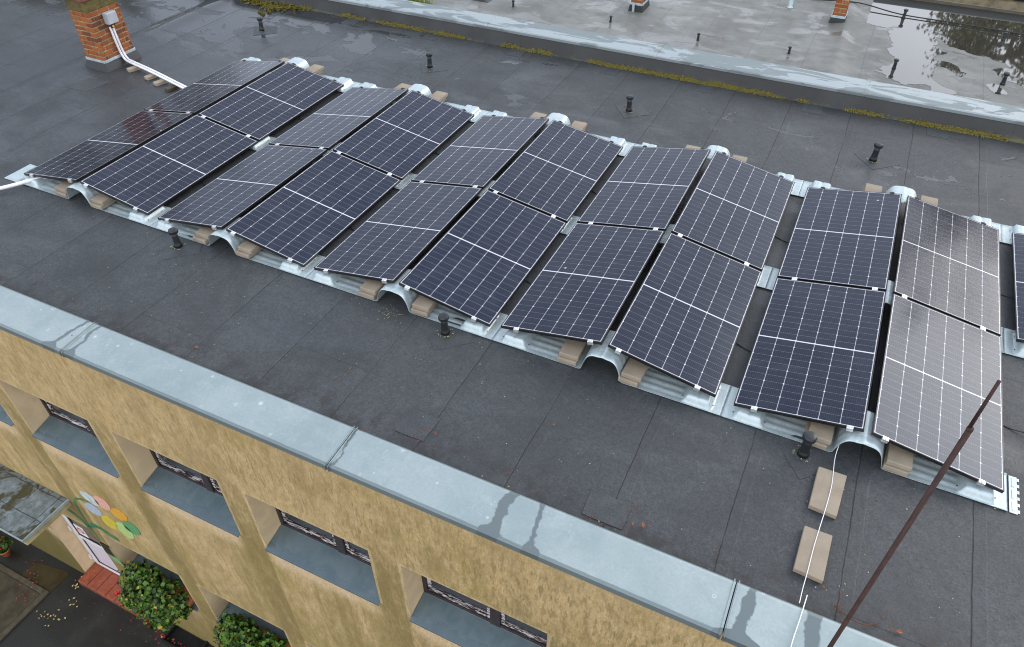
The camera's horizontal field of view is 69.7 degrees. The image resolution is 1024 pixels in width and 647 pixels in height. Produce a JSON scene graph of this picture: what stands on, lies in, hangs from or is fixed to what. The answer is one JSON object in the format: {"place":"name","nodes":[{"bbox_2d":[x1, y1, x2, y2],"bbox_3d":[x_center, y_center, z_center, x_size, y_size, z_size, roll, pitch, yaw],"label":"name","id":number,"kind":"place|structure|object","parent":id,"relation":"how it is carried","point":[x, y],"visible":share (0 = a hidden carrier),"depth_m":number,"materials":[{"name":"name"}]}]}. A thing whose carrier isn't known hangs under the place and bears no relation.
{"place":"outdoors","nodes":[
{"label":"outdoors","id":0,"kind":"place"},
{"bbox_2d":[0,570,39,633],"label":"pavement","id":1,"kind":"structure","parent":0,"point":[12,608],"depth_m":13.67,"materials":[{"name":"concrete"}]},
{"bbox_2d":[0,563,49,641],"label":"kerb","id":2,"kind":"structure","parent":1,"relation":"on","point":[43,592],"depth_m":13.71,"materials":[{"name":"concrete"}]},
{"bbox_2d":[0,530,734,646],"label":"ground","id":3,"kind":"structure","parent":0,"point":[77,627],"depth_m":13.39,"materials":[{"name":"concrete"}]},
{"bbox_2d":[0,535,12,556],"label":"potted geranium","id":4,"kind":"object","parent":3,"relation":"on","point":[5,549],"visible":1,"depth_m":14.24,"materials":[{"name":"plant"}]},
{"bbox_2d":[22,561,68,591],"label":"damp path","id":5,"kind":"structure","parent":3,"relation":"on","point":[49,578],"depth_m":14.04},
{"bbox_2d":[0,0,1023,646],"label":"flat roofed building","id":6,"kind":"structure","parent":3,"relation":"on","point":[220,472],"depth_m":8.06,"materials":[{"name":"paint"}]},
{"bbox_2d":[0,404,13,426],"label":"window","id":7,"kind":"structure","parent":6,"relation":"in","point":[4,417],"depth_m":10.23,"materials":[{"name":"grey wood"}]},
{"bbox_2d":[5,164,35,181],"bbox_3d":[-6.892,-2.125,10.382,0.268,0.009,0.422,18,45,19],"label":"end plate","id":8,"kind":"object","parent":6,"relation":"on","point":[18,176],"visible":0.73,"depth_m":10.34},
{"bbox_2d":[0,177,46,189],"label":"conduit","id":9,"kind":"object","parent":6,"relation":"on","point":[19,183],"visible":0.62,"depth_m":10.04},
{"bbox_2d":[32,398,118,477],"bbox_3d":[-5.732,1.242,9.532,1.601,1.108,0.397,18,45,19],"label":"window","id":10,"kind":"structure","parent":6,"relation":"in","point":[63,430],"depth_m":9.91,"materials":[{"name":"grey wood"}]},
{"bbox_2d":[62,514,120,575],"bbox_3d":[-7.338,3.865,13.053,1.430,2.420,0.122,18,45,19],"label":"door","id":11,"kind":"structure","parent":6,"relation":"in","point":[84,534],"depth_m":13.41,"materials":[{"name":"white plastic"}]},
{"bbox_2d":[21,172,170,225],"bbox_3d":[-5.660,-1.816,9.864,2.453,0.250,0.434,18,45,19],"label":"mounting tray","id":12,"kind":"object","parent":6,"relation":"on","point":[115,208],"visible":0.51,"depth_m":9.70,"materials":[{"name":"metal"}]},
{"bbox_2d":[54,190,67,196],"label":"ballast block","id":13,"kind":"object","parent":12,"relation":"in","point":[60,193],"depth_m":9.89,"materials":[{"name":"concrete"}]},
{"bbox_2d":[54,181,74,192],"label":"ballast block","id":14,"kind":"object","parent":13,"relation":"on","point":[62,186],"depth_m":9.88,"materials":[{"name":"concrete"}]},
{"bbox_2d":[90,199,115,209],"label":"ballast block","id":15,"kind":"object","parent":12,"relation":"in","point":[97,206],"depth_m":9.68,"materials":[{"name":"concrete"}]},
{"bbox_2d":[91,193,112,205],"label":"ballast block","id":16,"kind":"object","parent":15,"relation":"on","point":[101,199],"depth_m":9.66,"materials":[{"name":"concrete"}]},
{"bbox_2d":[80,114,257,214],"bbox_3d":[-4.713,-2.280,10.275,1.134,0.050,2.203,25,47,12],"label":"solar panel","id":17,"kind":"object","parent":12,"relation":"on","point":[153,175],"visible":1,"depth_m":10.17,"materials":[{"name":"black glass"}]},
{"bbox_2d":[65,0,141,72],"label":"chimney","id":18,"kind":"object","parent":6,"relation":"on","point":[98,42],"visible":0.94,"depth_m":12.79,"materials":[{"name":"brick"}]},
{"bbox_2d":[102,10,118,27],"bbox_3d":[-6.928,-5.253,12.716,0.115,0.269,0.210,18,45,19],"label":"junction box","id":19,"kind":"object","parent":18,"relation":"attached to","point":[110,17],"visible":1,"depth_m":12.65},
{"bbox_2d":[109,27,184,88],"bbox_3d":[-6.118,-4.480,12.472,2.212,0.603,0.076,28,49,28],"label":"conduit","id":20,"kind":"object","parent":18,"relation":"attached to","point":[139,66],"visible":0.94,"depth_m":12.82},
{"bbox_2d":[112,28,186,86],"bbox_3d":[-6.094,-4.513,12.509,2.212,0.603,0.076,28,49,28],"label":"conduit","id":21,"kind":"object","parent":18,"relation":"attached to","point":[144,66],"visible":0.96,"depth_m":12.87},
{"bbox_2d":[117,559,193,637],"bbox_3d":[-5.812,4.492,12.033,1.403,1.228,0.792,18,45,19],"label":"bush","id":22,"kind":"object","parent":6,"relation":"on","point":[156,605],"depth_m":11.80,"materials":[{"name":"plant"}]},
{"bbox_2d":[129,554,197,611],"bbox_3d":[-5.730,3.910,11.935,1.601,1.108,0.397,18,45,19],"label":"window","id":23,"kind":"structure","parent":6,"relation":"in","point":[165,571],"depth_m":12.36,"materials":[{"name":"grey wood"}]},
{"bbox_2d":[162,235,201,259],"bbox_3d":[-4.058,-0.951,9.086,0.458,0.007,0.478,-7,43,-8],"label":"felt patch","id":24,"kind":"object","parent":6,"relation":"on","point":[189,247],"visible":0.79,"depth_m":9.05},
{"bbox_2d":[168,227,182,247],"bbox_3d":[-4.120,-1.051,9.004,0.114,0.254,0.112,17,44,20],"label":"roof vent","id":25,"kind":"object","parent":24,"relation":"on","point":[172,231],"visible":1,"depth_m":8.97,"materials":[{"name":"plastic"}]},
{"bbox_2d":[140,449,239,537],"bbox_3d":[-3.929,1.821,8.888,1.601,1.108,0.397,18,45,19],"label":"window","id":26,"kind":"structure","parent":6,"relation":"in","point":[193,492],"depth_m":9.24,"materials":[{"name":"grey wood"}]},
{"bbox_2d":[173,108,274,150],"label":"mounting tray","id":27,"kind":"object","parent":6,"relation":"on","point":[262,143],"visible":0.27,"depth_m":11.00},
{"bbox_2d":[24,109,193,182],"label":"solar panel","id":28,"kind":"object","parent":27,"relation":"on","point":[89,156],"visible":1,"depth_m":10.54,"materials":[{"name":"black glass"}]},
{"bbox_2d":[144,59,284,114],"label":"solar panel","id":29,"kind":"object","parent":27,"relation":"on","point":[200,95],"visible":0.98,"depth_m":12.01,"materials":[{"name":"black glass"}]},
{"bbox_2d":[198,62,343,141],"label":"solar panel","id":30,"kind":"object","parent":27,"relation":"on","point":[265,106],"visible":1,"depth_m":11.63,"materials":[{"name":"black glass"}]},
{"bbox_2d":[150,217,324,276],"bbox_3d":[-3.447,-1.101,9.077,2.453,0.239,0.434,18,45,19],"label":"mounting tray","id":31,"kind":"object","parent":6,"relation":"on","point":[266,257],"visible":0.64,"depth_m":8.91,"materials":[{"name":"metal"}]},
{"bbox_2d":[192,235,208,244],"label":"ballast block","id":32,"kind":"object","parent":31,"relation":"in","point":[200,239],"depth_m":9.09,"materials":[{"name":"concrete"}]},
{"bbox_2d":[195,227,215,239],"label":"ballast block","id":33,"kind":"object","parent":32,"relation":"on","point":[204,232],"depth_m":9.09,"materials":[{"name":"concrete"}]},
{"bbox_2d":[235,247,262,258],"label":"ballast block","id":34,"kind":"object","parent":31,"relation":"in","point":[244,254],"depth_m":8.88,"materials":[{"name":"concrete"}]},
{"bbox_2d":[237,240,259,253],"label":"ballast block","id":35,"kind":"object","parent":34,"relation":"on","point":[245,246],"depth_m":8.87,"materials":[{"name":"concrete"}]},
{"bbox_2d":[226,150,400,266],"bbox_3d":[-2.486,-1.554,9.490,1.134,0.050,2.203,25,47,12],"label":"solar panel","id":36,"kind":"object","parent":31,"relation":"on","point":[307,216],"visible":1,"depth_m":9.38,"materials":[{"name":"glass"}]},
{"bbox_2d":[212,606,290,646],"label":"window box plant","id":37,"kind":"object","parent":6,"relation":"on","point":[237,630],"depth_m":11.21,"materials":[{"name":"plant"}]},
{"bbox_2d":[216,602,288,641],"bbox_3d":[-3.927,4.489,11.291,1.601,1.108,0.397,18,45,19],"label":"window","id":38,"kind":"structure","parent":6,"relation":"in","point":[261,623],"depth_m":11.72,"materials":[{"name":"grey wood"}]},
{"bbox_2d":[253,26,276,35],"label":"felt patch","id":39,"kind":"object","parent":6,"relation":"on","point":[270,29],"visible":0.97,"depth_m":14.39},
{"bbox_2d":[240,0,304,14],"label":"moss clump","id":40,"kind":"object","parent":6,"relation":"on","point":[269,5],"visible":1,"depth_m":15.31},
{"bbox_2d":[246,57,359,92],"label":"mounting tray","id":41,"kind":"object","parent":6,"relation":"on","point":[348,83],"visible":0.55,"depth_m":12.66,"materials":[{"name":"metal"}]},
{"bbox_2d":[265,508,379,605],"bbox_3d":[-2.126,2.400,8.244,1.601,1.108,0.397,18,45,19],"label":"window","id":42,"kind":"structure","parent":6,"relation":"in","point":[342,563],"depth_m":8.57,"materials":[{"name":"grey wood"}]},
{"bbox_2d":[310,142,415,188],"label":"mounting tray","id":43,"kind":"object","parent":6,"relation":"on","point":[405,181],"visible":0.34,"depth_m":10.27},
{"bbox_2d":[158,143,327,229],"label":"solar panel","id":44,"kind":"object","parent":43,"relation":"on","point":[228,197],"visible":1,"depth_m":9.75,"materials":[{"name":"glass"}]},
{"bbox_2d":[268,86,408,149],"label":"solar panel","id":45,"kind":"object","parent":43,"relation":"on","point":[336,121],"visible":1,"depth_m":11.22,"materials":[{"name":"black glass"}]},
{"bbox_2d":[304,269,507,338],"bbox_3d":[-1.234,-0.395,8.283,2.453,0.250,0.434,18,45,19],"label":"mounting tray","id":46,"kind":"object","parent":6,"relation":"on","point":[350,284],"visible":0.51,"depth_m":8.15,"materials":[{"name":"metal"}]},
{"bbox_2d":[358,290,378,299],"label":"ballast block","id":47,"kind":"object","parent":46,"relation":"in","point":[366,295],"depth_m":8.30,"materials":[{"name":"concrete"}]},
{"bbox_2d":[360,279,387,294],"bbox_3d":[-1.537,-0.480,8.408,0.208,0.056,0.400,19,45,20],"label":"ballast block","id":48,"kind":"object","parent":47,"relation":"on","point":[372,287],"depth_m":8.30,"materials":[{"name":"concrete"}]},
{"bbox_2d":[314,180,482,283],"bbox_3d":[-1.345,-1.201,9.070,1.134,0.050,2.203,10,42,25],"label":"solar panel","id":49,"kind":"object","parent":46,"relation":"on","point":[395,236],"visible":1,"depth_m":8.95,"materials":[{"name":"glass"}]},
{"bbox_2d":[411,303,437,316],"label":"ballast block","id":50,"kind":"object","parent":46,"relation":"in","point":[419,312],"depth_m":8.09,"materials":[{"name":"concrete"}]},
{"bbox_2d":[412,295,435,311],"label":"ballast block","id":51,"kind":"object","parent":50,"relation":"on","point":[422,303],"depth_m":8.08,"materials":[{"name":"concrete"}]},
{"bbox_2d":[394,410,439,440],"bbox_3d":[-0.895,0.957,6.963,0.326,0.010,0.312,18,45,19],"label":"felt patch","id":52,"kind":"object","parent":6,"relation":"on","point":[412,423],"visible":1,"depth_m":6.95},
{"bbox_2d":[356,82,487,122],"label":"mounting tray","id":53,"kind":"object","parent":6,"relation":"on","point":[477,112],"visible":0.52,"depth_m":11.91,"materials":[{"name":"metal"}]},
{"bbox_2d":[333,90,473,180],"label":"solar panel","id":54,"kind":"object","parent":53,"relation":"on","point":[405,136],"visible":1,"depth_m":10.84,"materials":[{"name":"black glass"}]},
{"bbox_2d":[420,61,447,72],"bbox_3d":[-1.392,-4.575,13.108,0.453,0.007,0.478,-8,43,-9],"label":"felt patch","id":55,"kind":"object","parent":6,"relation":"on","point":[440,66],"visible":0.98,"depth_m":13.08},
{"bbox_2d":[428,317,472,350],"bbox_3d":[-0.656,0.103,7.913,0.456,0.007,0.476,-7,43,-8],"label":"felt patch","id":56,"kind":"object","parent":6,"relation":"on","point":[458,337],"visible":0.8,"depth_m":7.86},
{"bbox_2d":[438,312,449,335],"bbox_3d":[-0.720,0.005,7.828,0.114,0.254,0.112,17,45,20],"label":"roof vent","id":57,"kind":"object","parent":56,"relation":"on","point":[443,318],"visible":1,"depth_m":7.78,"materials":[{"name":"plastic"}]},
{"bbox_2d":[409,575,546,646],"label":"window","id":58,"kind":"structure","parent":6,"relation":"in","point":[453,616],"depth_m":7.97,"materials":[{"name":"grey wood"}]},
{"bbox_2d":[71,34,933,646],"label":"leaf litter","id":59,"kind":"object","parent":6,"relation":"on","point":[599,522],"visible":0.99,"depth_m":6.15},
{"bbox_2d":[50,29,995,607],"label":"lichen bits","id":60,"kind":"object","parent":6,"relation":"on","point":[482,347],"visible":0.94,"depth_m":8.07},
{"bbox_2d":[467,180,579,234],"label":"mounting tray","id":61,"kind":"object","parent":6,"relation":"on","point":[570,224],"visible":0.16,"depth_m":9.48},
{"bbox_2d":[411,115,548,188],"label":"solar panel","id":62,"kind":"object","parent":61,"relation":"on","point":[483,151],"visible":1,"depth_m":10.42,"materials":[{"name":"black glass"}]},
{"bbox_2d":[399,190,565,326],"bbox_3d":[-0.275,-0.857,8.688,1.134,0.050,2.203,25,47,12],"label":"solar panel","id":63,"kind":"object","parent":61,"relation":"on","point":[479,260],"visible":1,"depth_m":8.57,"materials":[{"name":"glass"}]},
{"bbox_2d":[488,119,622,222],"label":"solar panel","id":64,"kind":"object","parent":61,"relation":"on","point":[558,169],"visible":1,"depth_m":10.04,"materials":[{"name":"black glass"}]},
{"bbox_2d":[485,110,633,156],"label":"mounting tray","id":65,"kind":"object","parent":6,"relation":"on","point":[564,119],"visible":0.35,"depth_m":11.10,"materials":[{"name":"metal"}]},
{"bbox_2d":[582,488,631,529],"bbox_3d":[0.806,1.578,6.271,0.383,0.010,0.286,18,45,19],"label":"felt patch","id":66,"kind":"object","parent":6,"relation":"on","point":[600,506],"visible":1,"depth_m":6.26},
{"bbox_2d":[600,66,620,74],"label":"felt patch","id":67,"kind":"object","parent":6,"relation":"on","point":[609,70],"visible":1,"depth_m":12.97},
{"bbox_2d":[491,328,730,415],"bbox_3d":[0.978,0.306,7.484,2.453,0.276,0.434,18,45,19],"label":"mounting tray","id":68,"kind":"object","parent":6,"relation":"on","point":[654,381],"visible":0.53,"depth_m":7.37,"materials":[{"name":"metal"}]},
{"bbox_2d":[557,344,586,365],"bbox_3d":[0.635,0.270,7.660,0.208,0.056,0.400,16,44,17],"label":"ballast block","id":69,"kind":"object","parent":68,"relation":"in","point":[566,360],"depth_m":7.52,"materials":[{"name":"concrete"}]},
{"bbox_2d":[559,339,586,360],"bbox_3d":[0.654,0.218,7.631,0.208,0.056,0.400,16,44,17],"label":"ballast block","id":70,"kind":"object","parent":69,"relation":"on","point":[572,349],"depth_m":7.54,"materials":[{"name":"concrete"}]},
{"bbox_2d":[501,221,664,344],"bbox_3d":[0.849,-0.535,8.251,1.134,0.050,2.203,9,42,26],"label":"solar panel","id":71,"kind":"object","parent":68,"relation":"on","point":[582,285],"visible":1,"depth_m":8.12,"materials":[{"name":"glass"}]},
{"bbox_2d":[618,376,638,386],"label":"ballast block","id":72,"kind":"object","parent":68,"relation":"in","point":[629,382],"depth_m":7.30,"materials":[{"name":"concrete"}]},
{"bbox_2d":[621,358,648,382],"bbox_3d":[1.266,0.419,7.408,0.208,0.056,0.400,19,45,20],"label":"ballast block","id":73,"kind":"object","parent":72,"relation":"on","point":[634,370],"depth_m":7.31,"materials":[{"name":"concrete"}]},
{"bbox_2d":[608,232,761,396],"bbox_3d":[1.915,-0.193,7.870,1.134,0.050,2.203,26,47,11],"label":"solar panel","id":74,"kind":"object","parent":68,"relation":"on","point":[684,317],"visible":1,"depth_m":7.75,"materials":[{"name":"glass"}]},
{"bbox_2d":[615,104,650,117],"bbox_3d":[1.945,-3.432,11.835,0.454,0.007,0.475,-8,43,-9],"label":"felt patch","id":75,"kind":"object","parent":6,"relation":"on","point":[638,110],"visible":0.94,"depth_m":11.79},
{"bbox_2d":[293,4,1008,141],"bbox_3d":[2.477,-4.368,12.805,15.715,0.093,0.099,18,45,19],"label":"moss strip","id":76,"kind":"object","parent":6,"relation":"on","point":[768,93],"visible":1,"depth_m":12.57,"materials":[{"name":"plant"}]},
{"bbox_2d":[696,84,717,93],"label":"felt patch","id":77,"kind":"object","parent":6,"relation":"on","point":[707,89],"visible":1,"depth_m":12.40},
{"bbox_2d":[659,224,772,287],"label":"mounting tray","id":78,"kind":"object","parent":6,"relation":"on","point":[764,277],"visible":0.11,"depth_m":8.70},
{"bbox_2d":[577,145,710,231],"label":"solar panel","id":79,"kind":"object","parent":78,"relation":"on","point":[644,187],"visible":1,"depth_m":9.59,"materials":[{"name":"black glass"}]},
{"bbox_2d":[671,151,794,270],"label":"solar panel","id":80,"kind":"object","parent":78,"relation":"on","point":[734,208],"visible":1,"depth_m":9.21,"materials":[{"name":"black glass"}]},
{"bbox_2d":[634,142,803,195],"bbox_3d":[2.845,-2.294,10.370,2.453,0.276,0.434,18,45,19],"label":"mounting tray","id":81,"kind":"object","parent":6,"relation":"on","point":[797,186],"visible":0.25,"depth_m":10.21,"materials":[{"name":"metal"}]},
{"bbox_2d":[775,435,841,479],"bbox_3d":[2.711,1.193,6.699,0.456,0.007,0.482,-7,43,-8],"label":"felt patch","id":82,"kind":"object","parent":6,"relation":"on","point":[803,469],"visible":0.79,"depth_m":6.65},
{"bbox_2d":[797,431,816,458],"bbox_3d":[2.648,1.088,6.607,0.123,0.274,0.121,17,45,19],"label":"roof vent","id":83,"kind":"object","parent":82,"relation":"on","point":[809,438],"visible":1,"depth_m":6.56,"materials":[{"name":"plastic"}]},
{"bbox_2d":[801,103,822,114],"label":"felt patch","id":84,"kind":"object","parent":6,"relation":"on","point":[814,109],"visible":1,"depth_m":11.87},
{"bbox_2d":[793,526,832,583],"bbox_3d":[2.421,1.855,5.923,0.237,0.051,0.450,18,45,19],"label":"cable slab","id":85,"kind":"object","parent":6,"relation":"on","point":[818,564],"depth_m":5.89,"materials":[{"name":"concrete"}]},
{"bbox_2d":[808,466,846,518],"bbox_3d":[2.729,1.460,6.361,0.252,0.051,0.470,18,45,19],"label":"cable slab","id":86,"kind":"object","parent":6,"relation":"on","point":[820,491],"depth_m":6.33,"materials":[{"name":"concrete"}]},
{"bbox_2d":[799,446,838,602],"bbox_3d":[2.611,1.557,6.141,0.035,0.117,1.798,19,45,20],"label":"cable","id":87,"kind":"object","parent":86,"relation":"on","point":[819,527],"visible":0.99,"depth_m":6.05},
{"bbox_2d":[721,386,1006,510],"bbox_3d":[3.191,1.023,6.699,2.453,0.258,0.434,18,45,19],"label":"mounting tray","id":88,"kind":"object","parent":6,"relation":"on","point":[924,471],"visible":0.54,"depth_m":6.59,"materials":[{"name":"metal"}]},
{"bbox_2d":[734,277,885,431],"bbox_3d":[3.080,0.209,7.479,1.134,0.050,2.203,10,42,26],"label":"solar panel","id":89,"kind":"object","parent":88,"relation":"on","point":[812,357],"visible":1,"depth_m":7.35,"materials":[{"name":"glass"}]},
{"bbox_2d":[805,421,826,449],"bbox_3d":[2.852,0.992,6.857,0.208,0.056,0.400,18,45,19],"label":"ballast block","id":90,"kind":"object","parent":88,"relation":"in","point":[820,445],"depth_m":6.71,"materials":[{"name":"concrete"}]},
{"bbox_2d":[808,422,834,444],"bbox_3d":[2.883,0.941,6.826,0.208,0.056,0.400,19,45,19],"label":"ballast block","id":91,"kind":"object","parent":90,"relation":"on","point":[824,433],"depth_m":6.73,"materials":[{"name":"concrete"}]},
{"bbox_2d":[882,443,908,476],"bbox_3d":[3.479,1.188,6.638,0.208,0.056,0.400,19,45,20],"label":"ballast block","id":92,"kind":"object","parent":88,"relation":"in","point":[893,469],"depth_m":6.51,"materials":[{"name":"concrete"}]},
{"bbox_2d":[886,442,913,471],"bbox_3d":[3.492,1.137,6.609,0.208,0.056,0.400,18,45,19],"label":"ballast block","id":93,"kind":"object","parent":92,"relation":"on","point":[898,457],"depth_m":6.51,"materials":[{"name":"concrete"}]},
{"bbox_2d":[871,293,1004,492],"bbox_3d":[4.149,0.552,7.097,1.134,0.050,2.203,25,47,12],"label":"solar panel","id":94,"kind":"object","parent":88,"relation":"on","point":[940,374],"visible":1,"depth_m":6.98,"materials":[{"name":"glass"}]},
{"bbox_2d":[854,152,898,169],"bbox_3d":[5.286,-2.374,10.658,0.450,0.007,0.476,-8,43,-9],"label":"felt patch","id":95,"kind":"object","parent":6,"relation":"on","point":[885,161],"visible":0.94,"depth_m":10.61,"materials":[{"name":"grey"}]},
{"bbox_2d":[869,142,883,161],"bbox_3d":[5.223,-2.463,10.548,0.123,0.274,0.121,19,45,18],"label":"roof vent","id":96,"kind":"object","parent":95,"relation":"on","point":[878,146],"visible":1,"depth_m":10.52,"materials":[{"name":"plastic"}]},
{"bbox_2d":[766,268,1003,352],"bbox_3d":[4.114,-0.262,8.125,2.453,0.258,0.434,18,45,19],"label":"mounting tray","id":97,"kind":"object","parent":6,"relation":"on","point":[774,274],"visible":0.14,"depth_m":8.13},
{"bbox_2d":[777,187,901,290],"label":"solar panel","id":98,"kind":"object","parent":97,"relation":"on","point":[839,237],"visible":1,"depth_m":8.82,"materials":[{"name":"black glass"}]},
{"bbox_2d":[892,195,1000,335],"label":"solar panel","id":99,"kind":"object","parent":97,"relation":"on","point":[948,263],"visible":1,"depth_m":8.43,"materials":[{"name":"black glass"}]},
{"bbox_2d":[799,180,1000,241],"bbox_3d":[5.058,-1.577,9.585,2.453,0.258,0.434,18,45,19],"label":"mounting tray","id":100,"kind":"object","parent":6,"relation":"on","point":[904,191],"visible":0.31,"depth_m":9.58,"materials":[{"name":"metal"}]},
{"bbox_2d":[827,380,1000,646],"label":"lightning rod","id":101,"kind":"object","parent":6,"relation":"attached to","point":[961,442],"visible":1,"depth_m":3.75,"materials":[{"name":"metal"}]},
{"bbox_2d":[927,126,948,138],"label":"felt patch","id":102,"kind":"object","parent":6,"relation":"on","point":[937,132],"visible":1,"depth_m":11.26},
{"bbox_2d":[1001,224,1023,244],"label":"mounting tray","id":103,"kind":"object","parent":6,"relation":"on","point":[1007,231],"visible":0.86,"depth_m":9.24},
{"bbox_2d":[1003,328,1023,357],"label":"mounting tray","id":104,"kind":"object","parent":6,"relation":"on","point":[1012,346],"visible":0.85,"depth_m":7.75,"materials":[{"name":"metal"}]},
{"bbox_2d":[1011,233,1023,342],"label":"solar panel","id":105,"kind":"object","parent":104,"relation":"on","point":[1018,258],"visible":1,"depth_m":8.36,"materials":[{"name":"black glass"}]},
{"bbox_2d":[1008,475,1019,514],"bbox_3d":[4.346,1.483,6.366,0.083,0.009,0.422,18,45,19],"label":"end plate","id":106,"kind":"object","parent":6,"relation":"on","point":[1013,493],"visible":1,"depth_m":6.36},
{"bbox_2d":[424,0,1023,106],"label":"neighbouring building","id":107,"kind":"structure","parent":3,"relation":"on","point":[855,44],"depth_m":14.39,"materials":[{"name":"paint"}]},
{"bbox_2d":[628,0,649,12],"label":"chimney","id":108,"kind":"object","parent":107,"relation":"on","point":[641,6],"visible":1,"depth_m":15.10,"materials":[{"name":"brick"}]},
{"bbox_2d":[828,0,849,22],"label":"chimney","id":109,"kind":"object","parent":107,"relation":"on","point":[839,13],"visible":0.98,"depth_m":14.53,"materials":[{"name":"brick"}]},
{"bbox_2d":[822,0,1023,34],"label":"cable","id":110,"kind":"object","parent":107,"relation":"on","point":[932,19],"visible":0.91,"depth_m":14.75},
{"bbox_2d":[867,0,1023,94],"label":"rain puddle","id":111,"kind":"object","parent":107,"relation":"on","point":[914,50],"visible":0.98,"depth_m":14.18,"materials":[{"name":"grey liquid"}]},
{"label":"ballast block","id":112,"kind":"object","parent":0,"visible":0},
{"bbox_2d":[864,183,881,191],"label":"ballast block","id":113,"kind":"object","parent":112,"relation":"on","point":[872,188],"depth_m":9.83,"materials":[{"name":"concrete"}]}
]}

